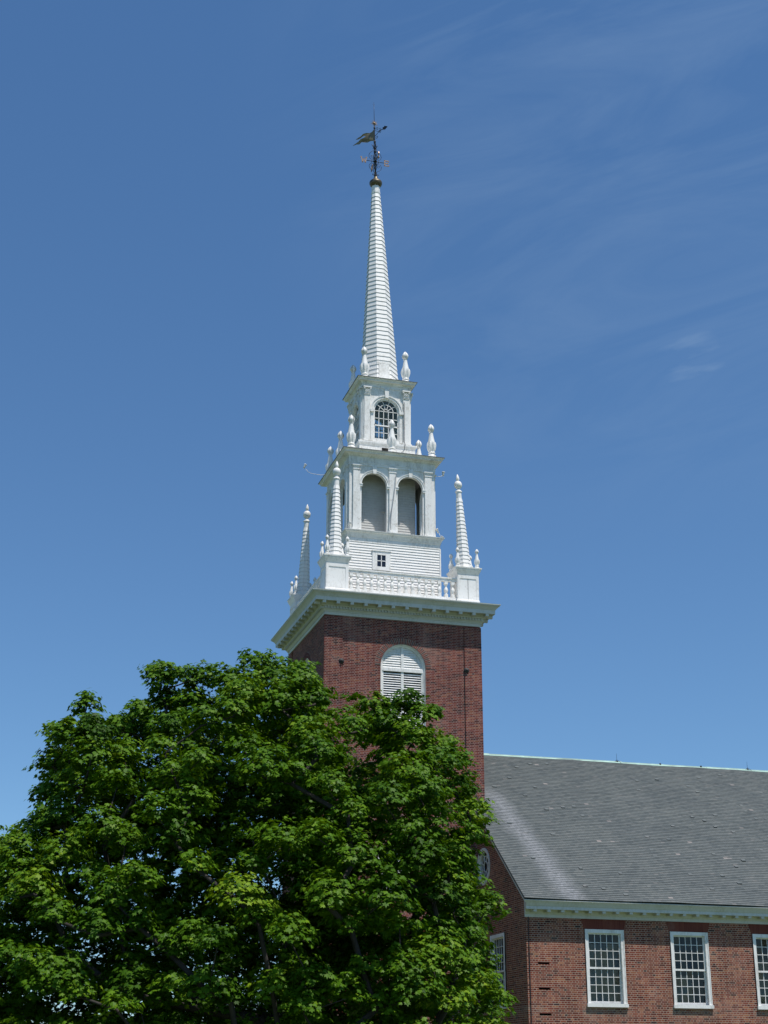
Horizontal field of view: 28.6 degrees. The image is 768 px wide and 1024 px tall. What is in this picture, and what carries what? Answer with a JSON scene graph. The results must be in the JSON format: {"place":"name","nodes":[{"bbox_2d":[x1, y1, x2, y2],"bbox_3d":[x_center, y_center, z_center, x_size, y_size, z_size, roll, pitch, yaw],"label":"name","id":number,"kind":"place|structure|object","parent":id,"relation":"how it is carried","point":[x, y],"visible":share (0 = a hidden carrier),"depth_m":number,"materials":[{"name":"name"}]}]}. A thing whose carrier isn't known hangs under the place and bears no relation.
{"place":"outdoors","nodes":[
{"label":"outdoors","id":0,"kind":"place"},
{"bbox_2d":[0,825,10,1023],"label":"maple tree","id":1,"kind":"object","parent":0,"point":[3,836],"visible":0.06,"depth_m":46.07,"materials":[{"name":"green plant"}]},
{"bbox_2d":[0,647,518,1023],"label":"maple tree","id":2,"kind":"object","parent":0,"point":[304,980],"visible":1,"depth_m":34.07,"materials":[{"name":"green plant"}]},
{"bbox_2d":[0,0,767,1023],"label":"sky","id":3,"kind":"structure","parent":0,"point":[574,193],"materials":[{"name":"blue"}]},
{"bbox_2d":[271,176,767,1023],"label":"church","id":4,"kind":"structure","parent":0,"point":[631,892],"depth_m":60.82,"materials":[{"name":"brick"}]},
{"bbox_2d":[354,406,358,443],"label":"lantern window","id":5,"kind":"structure","parent":4,"relation":"in","point":[356,416],"depth_m":68.18,"materials":[{"name":"white paint"}]},
{"bbox_2d":[353,120,388,175],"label":"weathervane","id":6,"kind":"object","parent":4,"relation":"on","point":[368,137],"visible":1,"depth_m":73.47,"materials":[{"name":"black metal"}]},
{"bbox_2d":[375,418,385,438],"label":"lantern window","id":7,"kind":"structure","parent":4,"relation":"in","point":[380,421],"depth_m":69.36,"materials":[{"name":"glass"}]},
{"bbox_2d":[372,549,390,570],"bbox_3d":[-0.112,2.051,63.789,0.850,0.880,0.105,6,-21,-15],"label":"small window","id":8,"kind":"structure","parent":4,"relation":"in","point":[380,558],"depth_m":63.78,"materials":[{"name":"white paint"}]},
{"bbox_2d":[374,400,398,440],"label":"lantern window","id":9,"kind":"structure","parent":4,"relation":"in","point":[382,401],"depth_m":67.32,"materials":[{"name":"white paint"}]},
{"bbox_2d":[381,644,425,727],"bbox_3d":[0.739,7.237,60.882,1.900,3.850,0.210,6,-21,-15],"label":"louver window","id":10,"kind":"structure","parent":4,"relation":"in","point":[401,658],"depth_m":61.22,"materials":[{"name":"white paint"}]},
{"bbox_2d":[397,587,416,593],"bbox_3d":[0.979,3.615,63.568,0.860,0.920,0.055,6,-21,-15],"label":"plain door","id":11,"kind":"structure","parent":4,"relation":"in","point":[402,589],"depth_m":63.67,"materials":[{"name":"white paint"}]},
{"bbox_2d":[477,848,489,885],"bbox_3d":[3.905,13.726,58.367,0.160,1.420,1.420,6,-21,-15],"label":"round window","id":12,"kind":"structure","parent":4,"relation":"in","point":[481,859],"depth_m":58.52,"materials":[{"name":"grey glass"}]},
{"bbox_2d":[490,932,506,1008],"bbox_3d":[4.298,16.979,55.734,0.290,2.660,1.580,6,-21,-15],"label":"nave window","id":13,"kind":"structure","parent":4,"relation":"in","point":[493,938],"depth_m":55.78,"materials":[{"name":"white paint"}]},
{"bbox_2d":[584,929,628,1007],"bbox_3d":[7.879,16.393,54.057,1.580,2.730,0.493,6,-21,-15],"label":"nave window","id":14,"kind":"structure","parent":4,"relation":"in","point":[605,963],"depth_m":54.10,"materials":[{"name":"white paint"}]},
{"bbox_2d":[669,932,713,1008],"bbox_3d":[11.101,16.726,54.931,1.580,2.730,0.495,6,-21,-15],"label":"nave window","id":15,"kind":"structure","parent":4,"relation":"in","point":[682,987],"depth_m":54.84,"materials":[{"name":"white paint"}]},
{"bbox_2d":[752,934,767,1009],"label":"nave window","id":16,"kind":"structure","parent":4,"relation":"in","point":[761,966],"depth_m":55.70,"materials":[{"name":"white paint"}]}
]}

